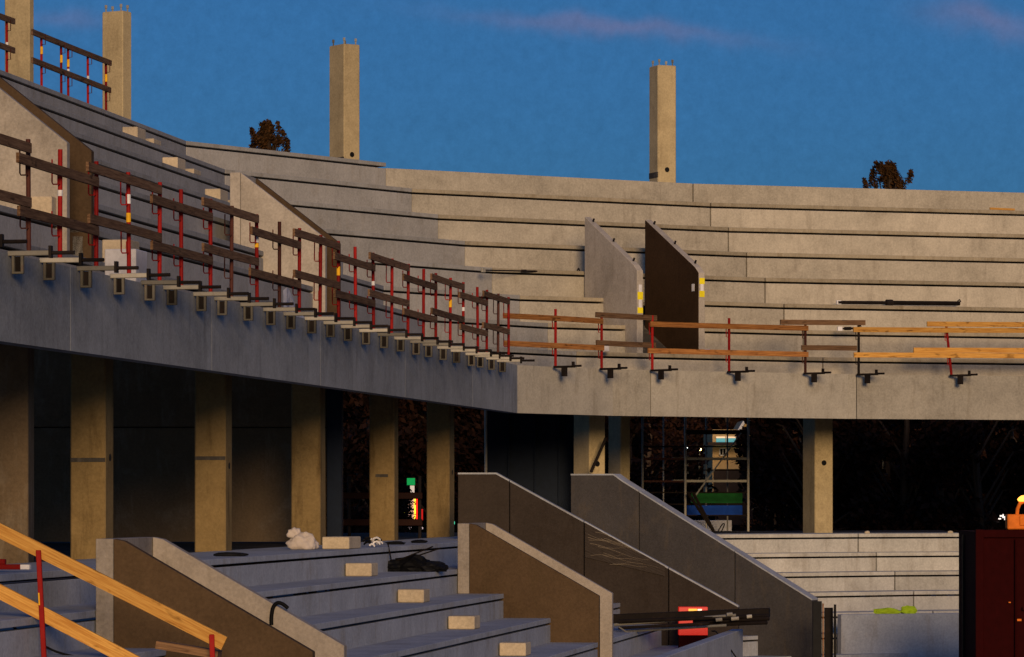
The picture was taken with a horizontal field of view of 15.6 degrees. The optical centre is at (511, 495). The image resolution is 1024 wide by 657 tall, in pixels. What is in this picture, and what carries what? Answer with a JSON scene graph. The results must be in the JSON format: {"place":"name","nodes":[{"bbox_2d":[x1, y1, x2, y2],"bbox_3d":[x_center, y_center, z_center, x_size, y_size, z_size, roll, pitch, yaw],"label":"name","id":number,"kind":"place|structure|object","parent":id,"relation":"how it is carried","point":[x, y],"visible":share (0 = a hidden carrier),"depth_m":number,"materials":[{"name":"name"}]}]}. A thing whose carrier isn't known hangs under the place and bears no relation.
{"place":"outdoors","nodes":[
{"label":"outdoors","id":0,"kind":"place"},
{"bbox_2d":[0,575,954,656],"bbox_3d":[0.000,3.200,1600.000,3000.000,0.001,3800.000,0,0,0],"label":"ground","id":1,"kind":"structure","parent":0,"point":[3,629],"depth_m":97.29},
{"bbox_2d":[114,539,314,656],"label":"stair wall","id":2,"kind":"structure","parent":1,"relation":"on","point":[245,632],"depth_m":35.36,"materials":[{"name":"brown concrete"}]},
{"bbox_2d":[153,537,346,656],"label":"stair wall","id":3,"kind":"structure","parent":1,"relation":"on","point":[320,643],"depth_m":36.76,"materials":[{"name":"concrete"}]},
{"bbox_2d":[249,119,290,597],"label":"leafy tree","id":4,"kind":"object","parent":1,"relation":"on","point":[264,137],"visible":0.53,"depth_m":105.82,"materials":[{"name":"brown plant"}]},
{"bbox_2d":[274,391,368,561],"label":"leafy tree","id":5,"kind":"object","parent":1,"relation":"on","point":[347,407],"visible":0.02,"depth_m":103.95,"materials":[{"name":"brown plant"}]},
{"bbox_2d":[0,536,677,656],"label":"terrace","id":6,"kind":"structure","parent":1,"relation":"on","point":[75,599],"depth_m":47.42,"materials":[{"name":"concrete"}]},
{"bbox_2d":[0,344,33,563],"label":"dark pier","id":7,"kind":"structure","parent":6,"relation":"on","point":[16,438],"depth_m":41.00,"materials":[{"name":"concrete"}]},
{"bbox_2d":[36,550,46,656],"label":"handrail post","id":8,"kind":"object","parent":6,"relation":"on","point":[41,603],"visible":1,"depth_m":33.38,"materials":[{"name":"metal"}]},
{"bbox_2d":[0,584,139,656],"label":"guard board","id":9,"kind":"object","parent":8,"relation":"attached to","point":[67,626],"visible":1,"depth_m":33.39,"materials":[{"name":"brown wood"}]},
{"bbox_2d":[0,523,227,649],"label":"guard board","id":10,"kind":"object","parent":8,"relation":"attached to","point":[110,585],"visible":1,"depth_m":33.32,"materials":[{"name":"brown wood"}]},
{"bbox_2d":[71,354,112,559],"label":"concrete column","id":11,"kind":"structure","parent":6,"relation":"on","point":[91,449],"depth_m":43.82,"materials":[{"name":"beige concrete"}]},
{"bbox_2d":[0,70,516,412],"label":"terrace","id":12,"kind":"structure","parent":11,"relation":"on","point":[63,312],"depth_m":51.02,"materials":[{"name":"grey concrete"}]},
{"bbox_2d":[5,0,33,81],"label":"concrete column","id":13,"kind":"structure","parent":12,"relation":"on","point":[21,40],"depth_m":64.37,"materials":[{"name":"concrete"}]},
{"bbox_2d":[0,88,69,250],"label":"stair wall","id":14,"kind":"structure","parent":12,"relation":"on","point":[18,120],"depth_m":44.77,"materials":[{"name":"concrete"}]},
{"bbox_2d":[7,139,74,273],"bbox_3d":[-4.605,-2.828,36.448,0.670,1.316,0.118,0,0,8],"label":"guardrail post","id":15,"kind":"object","parent":12,"relation":"attached to","point":[17,265],"visible":0.94,"depth_m":36.47,"materials":[{"name":"metal"}]},
{"bbox_2d":[40,34,45,85],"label":"guardrail post","id":16,"kind":"object","parent":12,"relation":"on","point":[41,58],"visible":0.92,"depth_m":62.62,"materials":[{"name":"metal"}]},
{"bbox_2d":[31,57,110,92],"bbox_3d":[-7.582,-7.248,64.429,0.034,0.095,4.914,0,0,9],"label":"guard board","id":17,"kind":"object","parent":16,"relation":"attached to","point":[64,72],"visible":1,"depth_m":64.23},
{"bbox_2d":[31,29,111,65],"bbox_3d":[-7.579,-7.725,64.447,0.034,0.101,4.951,0,1,9],"label":"guard board","id":18,"kind":"object","parent":16,"relation":"attached to","point":[60,43],"visible":1,"depth_m":64.23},
{"bbox_2d":[0,77,93,257],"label":"stair wall","id":19,"kind":"structure","parent":12,"relation":"on","point":[81,199],"depth_m":45.79,"materials":[{"name":"concrete"}]},
{"bbox_2d":[39,149,104,279],"bbox_3d":[-4.429,-2.827,37.524,0.670,1.316,0.118,0,0,10],"label":"guardrail post","id":20,"kind":"object","parent":12,"relation":"attached to","point":[49,268],"visible":0.99,"depth_m":37.55,"materials":[{"name":"metal"}]},
{"bbox_2d":[16,152,98,186],"bbox_3d":[-4.533,-3.257,37.374,0.036,0.100,2.878,0,0,9],"label":"guard board","id":21,"kind":"object","parent":20,"relation":"attached to","point":[50,167],"visible":1,"depth_m":37.22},
{"bbox_2d":[17,206,98,235],"bbox_3d":[-4.530,-2.750,37.391,0.032,0.101,2.843,0,0,9],"label":"guard board","id":22,"kind":"object","parent":20,"relation":"attached to","point":[50,218],"visible":1,"depth_m":37.26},
{"bbox_2d":[76,161,138,287],"bbox_3d":[-4.216,-2.827,38.862,0.670,1.316,0.118,0,0,13],"label":"guardrail post","id":23,"kind":"object","parent":12,"relation":"attached to","point":[85,276],"visible":0.95,"depth_m":38.90,"materials":[{"name":"metal"}]},
{"bbox_2d":[86,162,161,193],"bbox_3d":[-4.131,-3.388,39.889,0.032,0.098,3.000,0,0,9],"label":"guard board","id":24,"kind":"object","parent":23,"relation":"attached to","point":[103,171],"visible":1,"depth_m":39.75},
{"bbox_2d":[102,4,130,119],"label":"concrete column","id":25,"kind":"structure","parent":12,"relation":"on","point":[116,37],"depth_m":70.71,"materials":[{"name":"concrete"}]},
{"bbox_2d":[105,249,146,281],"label":"step block","id":26,"kind":"structure","parent":12,"relation":"on","point":[139,258],"depth_m":42.15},
{"bbox_2d":[110,172,170,294],"bbox_3d":[-4.011,-2.828,40.162,0.670,1.316,0.118,-1,0,11],"label":"guardrail post","id":27,"kind":"object","parent":12,"relation":"attached to","point":[119,286],"visible":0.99,"depth_m":40.19,"materials":[{"name":"metal"}]},
{"bbox_2d":[87,214,161,241],"bbox_3d":[-4.126,-2.859,39.917,0.032,0.101,2.944,0,0,9],"label":"guard board","id":28,"kind":"object","parent":27,"relation":"attached to","point":[93,219],"visible":1,"depth_m":39.75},
{"bbox_2d":[141,182,199,300],"bbox_3d":[-3.797,-2.827,41.455,0.670,1.316,0.118,0,0,10],"label":"guardrail post","id":29,"kind":"object","parent":12,"relation":"attached to","point":[149,290],"visible":0.94,"depth_m":41.48,"materials":[{"name":"metal"}]},
{"bbox_2d":[150,194,212,220],"bbox_3d":[-3.736,-3.260,42.334,0.035,0.098,2.781,0,0,9],"label":"guard board","id":30,"kind":"object","parent":29,"relation":"attached to","point":[179,207],"visible":1,"depth_m":42.22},
{"bbox_2d":[150,241,212,264],"bbox_3d":[-3.735,-2.753,42.339,0.032,0.101,2.770,0,0,9],"label":"guard board","id":31,"kind":"object","parent":29,"relation":"attached to","point":[179,252],"visible":1,"depth_m":42.22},
{"bbox_2d":[163,189,220,304],"bbox_3d":[-3.643,-2.828,42.428,0.670,1.316,0.118,0,0,8],"label":"guardrail post","id":32,"kind":"object","parent":12,"relation":"attached to","point":[171,294],"visible":0.98,"depth_m":42.45,"materials":[{"name":"metal"}]},
{"bbox_2d":[193,199,248,310],"bbox_3d":[-3.422,-2.827,43.800,0.670,1.316,0.118,0,0,11],"label":"guardrail post","id":33,"kind":"object","parent":12,"relation":"attached to","point":[201,303],"visible":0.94,"depth_m":43.83,"materials":[{"name":"metal"}]},
{"bbox_2d":[201,197,258,222],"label":"guard board","id":34,"kind":"object","parent":33,"relation":"attached to","point":[227,209],"visible":1,"depth_m":44.53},
{"bbox_2d":[214,206,268,314],"bbox_3d":[-3.251,-2.826,44.842,0.670,1.316,0.118,0,0,8],"label":"guardrail post","id":35,"kind":"object","parent":12,"relation":"attached to","point":[222,302],"visible":0.98,"depth_m":44.86,"materials":[{"name":"metal"}]},
{"bbox_2d":[202,243,258,265],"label":"guard board","id":36,"kind":"object","parent":35,"relation":"attached to","point":[226,253],"visible":1,"depth_m":44.58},
{"bbox_2d":[230,172,255,244],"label":"back wall","id":37,"kind":"structure","parent":12,"relation":"on","point":[235,189],"depth_m":59.11,"materials":[{"name":"concrete"}]},
{"bbox_2d":[240,214,293,320],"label":"guardrail post","id":38,"kind":"object","parent":12,"relation":"attached to","point":[247,311],"visible":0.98,"depth_m":46.21,"materials":[{"name":"metal"}]},
{"bbox_2d":[241,173,326,311],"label":"stair wall","id":39,"kind":"structure","parent":12,"relation":"on","point":[268,209],"depth_m":59.01,"materials":[{"name":"concrete"}]},
{"bbox_2d":[263,222,314,324],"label":"guardrail post","id":40,"kind":"object","parent":12,"relation":"attached to","point":[270,318],"visible":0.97,"depth_m":47.46,"materials":[{"name":"metal"}]},
{"bbox_2d":[256,178,340,316],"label":"stair wall","id":41,"kind":"structure","parent":12,"relation":"on","point":[331,275],"depth_m":59.99,"materials":[{"name":"concrete"}]},
{"bbox_2d":[283,228,333,328],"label":"guardrail post","id":42,"kind":"object","parent":12,"relation":"attached to","point":[290,320],"visible":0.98,"depth_m":48.61,"materials":[{"name":"metal"}]},
{"bbox_2d":[304,235,353,333],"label":"guardrail post","id":43,"kind":"object","parent":12,"relation":"attached to","point":[311,327],"visible":1,"depth_m":49.89,"materials":[{"name":"metal"}]},
{"bbox_2d":[182,141,612,415],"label":"terrace","id":44,"kind":"structure","parent":12,"relation":"attached to","point":[360,205],"depth_m":71.35,"materials":[{"name":"concrete"}]},
{"bbox_2d":[330,38,359,159],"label":"concrete column","id":45,"kind":"structure","parent":44,"relation":"on","point":[344,100],"depth_m":76.64,"materials":[{"name":"beige concrete"}]},
{"bbox_2d":[552,309,581,375],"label":"guardrail post","id":46,"kind":"object","parent":44,"relation":"attached to","point":[564,370],"visible":1,"depth_m":68.42,"materials":[{"name":"metal"}]},
{"bbox_2d":[503,313,602,323],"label":"guard board","id":47,"kind":"object","parent":46,"relation":"attached to","point":[556,318],"visible":0.98,"depth_m":68.31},
{"bbox_2d":[504,340,603,350],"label":"guard board","id":48,"kind":"object","parent":46,"relation":"attached to","point":[555,345],"visible":0.96,"depth_m":68.33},
{"bbox_2d":[96,537,152,642],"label":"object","id":49,"kind":"structure","parent":6,"relation":"on","point":[105,599],"depth_m":35.47,"materials":[{"name":"concrete"}]},
{"bbox_2d":[34,349,326,541],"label":"wall","id":50,"kind":"structure","parent":6,"relation":"on","point":[153,450],"depth_m":59.20,"materials":[{"name":"concrete"}]},
{"bbox_2d":[155,640,221,656],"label":"loose board","id":51,"kind":"object","parent":6,"relation":"on","point":[183,648],"visible":1,"depth_m":33.47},
{"bbox_2d":[195,371,231,551],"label":"concrete column","id":52,"kind":"structure","parent":6,"relation":"on","point":[213,461],"depth_m":49.76,"materials":[{"name":"beige concrete"}]},
{"bbox_2d":[285,527,318,549],"bbox_3d":[-2.863,0.578,50.957,0.421,0.310,0.301,0,0,20],"label":"white bag","id":53,"kind":"object","parent":6,"relation":"on","point":[299,539],"visible":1,"depth_m":50.86,"materials":[{"name":"plastic"}]},
{"bbox_2d":[291,384,324,544],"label":"concrete column","id":54,"kind":"structure","parent":6,"relation":"on","point":[308,459],"depth_m":55.70,"materials":[{"name":"concrete"}]},
{"bbox_2d":[327,389,342,536],"bbox_3d":[-2.802,-0.850,59.150,0.236,3.181,0.500,0,0,0],"label":"steel door leaf","id":55,"kind":"object","parent":6,"relation":"on","point":[334,462],"visible":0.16,"depth_m":58.90,"materials":[{"name":"metal"}]},
{"bbox_2d":[322,536,360,548],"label":"step block","id":56,"kind":"structure","parent":6,"relation":"on","point":[343,542],"depth_m":51.36,"materials":[{"name":"concrete"}]},
{"bbox_2d":[369,394,397,540],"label":"concrete column","id":57,"kind":"structure","parent":6,"relation":"on","point":[383,468],"depth_m":61.43,"materials":[{"name":"concrete"}]},
{"bbox_2d":[387,542,448,571],"bbox_3d":[-1.407,0.877,53.608,1.023,0.422,0.346,0,0,9],"label":"gear heap","id":58,"kind":"object","parent":6,"relation":"on","point":[414,562],"visible":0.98,"depth_m":53.48,"materials":[{"name":"black plastic"}]},
{"bbox_2d":[427,402,453,537],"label":"concrete column","id":59,"kind":"structure","parent":6,"relation":"on","point":[440,470],"depth_m":66.55,"materials":[{"name":"beige concrete"}]},
{"bbox_2d":[458,523,485,593],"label":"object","id":60,"kind":"structure","parent":6,"relation":"on","point":[463,558],"depth_m":55.10,"materials":[{"name":"concrete"}]},
{"bbox_2d":[613,608,769,632],"bbox_3d":[2.775,1.993,58.960,2.584,0.442,0.829,0,0,14],"label":"prop bundle","id":61,"kind":"object","parent":6,"relation":"on","point":[724,618],"visible":0.93,"depth_m":59.03,"materials":[{"name":"metal"}]},
{"bbox_2d":[678,607,707,647],"bbox_3d":[2.973,2.346,61.343,0.472,1.038,0.315,0,0,0],"label":"red cabinet","id":62,"kind":"object","parent":6,"relation":"on","point":[687,636],"visible":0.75,"depth_m":61.20,"materials":[{"name":"metal"}]},
{"bbox_2d":[315,392,449,590],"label":"leafy tree","id":63,"kind":"object","parent":1,"relation":"on","point":[411,446],"visible":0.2,"depth_m":100.42,"materials":[{"name":"brown plant"}]},
{"bbox_2d":[372,483,430,616],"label":"leafy tree","id":64,"kind":"object","parent":1,"relation":"on","point":[404,506],"visible":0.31,"depth_m":94.86,"materials":[{"name":"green plant"}]},
{"bbox_2d":[359,399,483,610],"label":"leafy tree","id":65,"kind":"object","parent":1,"relation":"on","point":[414,407],"visible":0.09,"depth_m":102.33,"materials":[{"name":"brown plant"}]},
{"bbox_2d":[452,406,483,575],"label":"leafy tree","id":66,"kind":"object","parent":1,"relation":"on","point":[479,467],"visible":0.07,"depth_m":102.68,"materials":[{"name":"brown plant"}]},
{"bbox_2d":[469,524,599,656],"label":"stair wall","id":67,"kind":"structure","parent":1,"relation":"on","point":[526,585],"depth_m":54.94,"materials":[{"name":"brown concrete"}]},
{"bbox_2d":[486,523,612,656],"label":"wall coping","id":68,"kind":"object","parent":1,"relation":"on","point":[606,622],"depth_m":56.29,"materials":[{"name":"concrete"}]},
{"bbox_2d":[343,533,786,656],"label":"terrace","id":69,"kind":"structure","parent":1,"relation":"on","point":[750,648],"depth_m":66.84,"materials":[{"name":"concrete"}]},
{"bbox_2d":[458,473,738,645],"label":"stair wall","id":70,"kind":"structure","parent":1,"relation":"on","point":[541,524],"depth_m":62.80,"materials":[{"name":"concrete"}]},
{"bbox_2d":[585,523,664,575],"bbox_3d":[1.893,0.899,62.628,1.350,0.892,0.010,0,0,9],"label":"plastic film","id":71,"kind":"object","parent":70,"relation":"hanging from","point":[601,546],"visible":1,"depth_m":62.66,"materials":[{"name":"plastic"}]},
{"bbox_2d":[605,418,674,505],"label":"leafy tree","id":72,"kind":"object","parent":1,"relation":"on","point":[637,446],"visible":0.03,"depth_m":103.64,"materials":[{"name":"brown plant"}]},
{"bbox_2d":[605,416,718,519],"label":"leafy tree","id":73,"kind":"object","parent":1,"relation":"on","point":[636,474],"visible":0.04,"depth_m":100.37,"materials":[{"name":"brown plant"}]},
{"bbox_2d":[631,416,702,519],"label":"leafy tree","id":74,"kind":"object","parent":1,"relation":"on","point":[659,450],"visible":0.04,"depth_m":140.15,"materials":[{"name":"brown plant"}]},
{"bbox_2d":[409,532,931,656],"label":"terrace","id":75,"kind":"structure","parent":1,"relation":"on","point":[782,544],"depth_m":70.88,"materials":[{"name":"concrete"}]},
{"bbox_2d":[487,410,573,512],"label":"site hoarding","id":76,"kind":"object","parent":75,"relation":"on","point":[534,453],"visible":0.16,"depth_m":74.50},
{"bbox_2d":[574,415,604,473],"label":"concrete column","id":77,"kind":"structure","parent":75,"relation":"on","point":[589,433],"depth_m":72.73,"materials":[{"name":"beige concrete"}]},
{"bbox_2d":[386,168,847,418],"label":"terrace","id":78,"kind":"structure","parent":77,"relation":"on","point":[493,221],"depth_m":74.22,"materials":[{"name":"concrete"}]},
{"bbox_2d":[649,59,675,182],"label":"concrete column","id":79,"kind":"structure","parent":78,"relation":"on","point":[662,123],"depth_m":79.60,"materials":[{"name":"beige concrete"}]},
{"bbox_2d":[726,318,754,380],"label":"guardrail post","id":80,"kind":"object","parent":78,"relation":"attached to","point":[737,375],"visible":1,"depth_m":71.17,"materials":[{"name":"metal"}]},
{"bbox_2d":[648,348,808,356],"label":"guard board","id":81,"kind":"object","parent":80,"relation":"attached to","point":[726,352],"visible":1,"depth_m":71.14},
{"bbox_2d":[650,321,808,330],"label":"guard board","id":82,"kind":"object","parent":80,"relation":"attached to","point":[728,326],"visible":1,"depth_m":71.14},
{"bbox_2d":[692,184,1023,419],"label":"terrace","id":83,"kind":"structure","parent":78,"relation":"attached to","point":[814,253],"depth_m":77.36,"materials":[{"name":"concrete"}]},
{"bbox_2d":[855,325,884,382],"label":"guardrail post","id":84,"kind":"object","parent":83,"relation":"attached to","point":[866,377],"visible":1,"depth_m":72.70,"materials":[{"name":"metal"}]},
{"bbox_2d":[853,327,1023,332],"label":"guard board","id":85,"kind":"object","parent":84,"relation":"attached to","point":[936,330],"visible":1,"depth_m":73.17,"materials":[{"name":"brown wood"}]},
{"bbox_2d":[854,352,1023,357],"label":"guard board","id":86,"kind":"object","parent":84,"relation":"attached to","point":[931,355],"visible":1,"depth_m":73.17,"materials":[{"name":"brown wood"}]},
{"bbox_2d":[836,299,960,305],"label":"steel prop","id":87,"kind":"object","parent":83,"relation":"on","point":[892,302],"visible":1,"depth_m":76.45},
{"bbox_2d":[945,327,977,383],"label":"guardrail post","id":88,"kind":"object","parent":83,"relation":"attached to","point":[959,378],"visible":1,"depth_m":73.29,"materials":[{"name":"metal"}]},
{"bbox_2d":[913,348,1023,352],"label":"guard board","id":89,"kind":"object","parent":88,"relation":"attached to","point":[968,350],"visible":1,"depth_m":73.42,"materials":[{"name":"brown wood"}]},
{"bbox_2d":[927,321,1023,326],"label":"guard board","id":90,"kind":"object","parent":88,"relation":"attached to","point":[972,324],"visible":1,"depth_m":73.46,"materials":[{"name":"brown wood"}]},
{"bbox_2d":[609,416,629,479],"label":"concrete column","id":91,"kind":"structure","parent":75,"relation":"on","point":[619,444],"depth_m":77.10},
{"bbox_2d":[641,416,748,531],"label":"scaffold tower","id":92,"kind":"structure","parent":75,"relation":"on","point":[698,504],"depth_m":78.99,"materials":[{"name":"metal"}]},
{"bbox_2d":[687,505,741,514],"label":"netting strip","id":93,"kind":"object","parent":92,"relation":"attached to","point":[720,510],"visible":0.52,"depth_m":79.95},
{"bbox_2d":[803,418,832,532],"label":"concrete column","id":94,"kind":"structure","parent":75,"relation":"on","point":[817,475],"depth_m":75.09,"materials":[{"name":"beige concrete"}]},
{"bbox_2d":[651,417,735,530],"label":"leafy tree","id":95,"kind":"object","parent":1,"relation":"on","point":[695,423],"visible":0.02,"depth_m":148.70,"materials":[{"name":"brown plant"}]},
{"bbox_2d":[571,474,817,656],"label":"stair wall","id":96,"kind":"structure","parent":1,"relation":"on","point":[624,509],"depth_m":67.38,"materials":[{"name":"concrete"}]},
{"bbox_2d":[654,629,742,656],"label":"parapet wall","id":97,"kind":"structure","parent":1,"relation":"on","point":[724,644],"depth_m":56.21,"materials":[{"name":"concrete"}]},
{"bbox_2d":[704,421,752,524],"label":"house","id":98,"kind":"structure","parent":1,"relation":"on","point":[716,439],"depth_m":127.91,"materials":[{"name":"teal"}]},
{"bbox_2d":[731,418,913,597],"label":"leafy tree","id":99,"kind":"object","parent":1,"relation":"on","point":[861,446],"visible":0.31,"depth_m":98.39,"materials":[{"name":"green plant"}]},
{"bbox_2d":[711,530,958,612],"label":"terrace","id":100,"kind":"structure","parent":1,"relation":"on","point":[912,543],"depth_m":72.11,"materials":[{"name":"concrete"}]},
{"bbox_2d":[862,160,913,487],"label":"leafy tree","id":101,"kind":"object","parent":1,"relation":"on","point":[890,178],"visible":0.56,"depth_m":105.90,"materials":[{"name":"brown plant"}]},
{"bbox_2d":[864,419,930,492],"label":"leafy tree","id":102,"kind":"object","parent":1,"relation":"on","point":[897,423],"visible":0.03,"depth_m":106.14,"materials":[{"name":"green plant"}]},
{"bbox_2d":[838,613,958,656],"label":"parapet wall","id":103,"kind":"structure","parent":1,"relation":"on","point":[925,635],"depth_m":67.94,"materials":[{"name":"concrete"}]},
{"bbox_2d":[823,419,1000,596],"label":"leafy tree","id":104,"kind":"object","parent":1,"relation":"on","point":[934,454],"visible":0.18,"depth_m":99.42,"materials":[{"name":"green plant"}]},
{"bbox_2d":[855,420,1020,595],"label":"leafy tree","id":105,"kind":"object","parent":1,"relation":"on","point":[989,476],"visible":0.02,"depth_m":104.33,"materials":[{"name":"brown plant"}]},
{"bbox_2d":[887,420,1023,596],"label":"leafy tree","id":106,"kind":"object","parent":1,"relation":"on","point":[970,437],"visible":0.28,"depth_m":99.78,"materials":[{"name":"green plant"}]},
{"bbox_2d":[959,529,1023,656],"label":"shipping container","id":107,"kind":"object","parent":1,"relation":"on","point":[991,593],"visible":1,"depth_m":58.06,"materials":[{"name":"metal"}]},
{"bbox_2d":[0,0,1023,192],"label":"sky","id":108,"kind":"structure","parent":0,"point":[801,93],"materials":[{"name":"blue"}]},
{"bbox_2d":[585,217,642,352],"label":"stair wall","id":109,"kind":"structure","parent":0,"point":[613,275],"depth_m":72.68,"materials":[{"name":"concrete"}]},
{"bbox_2d":[645,220,704,348],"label":"stair wall","id":110,"kind":"structure","parent":0,"point":[674,282],"depth_m":73.45,"materials":[{"name":"concrete"}]},
{"bbox_2d":[812,601,835,656],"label":"steel gate","id":111,"kind":"structure","parent":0,"point":[822,631],"depth_m":64.33,"materials":[{"name":"black metal"}]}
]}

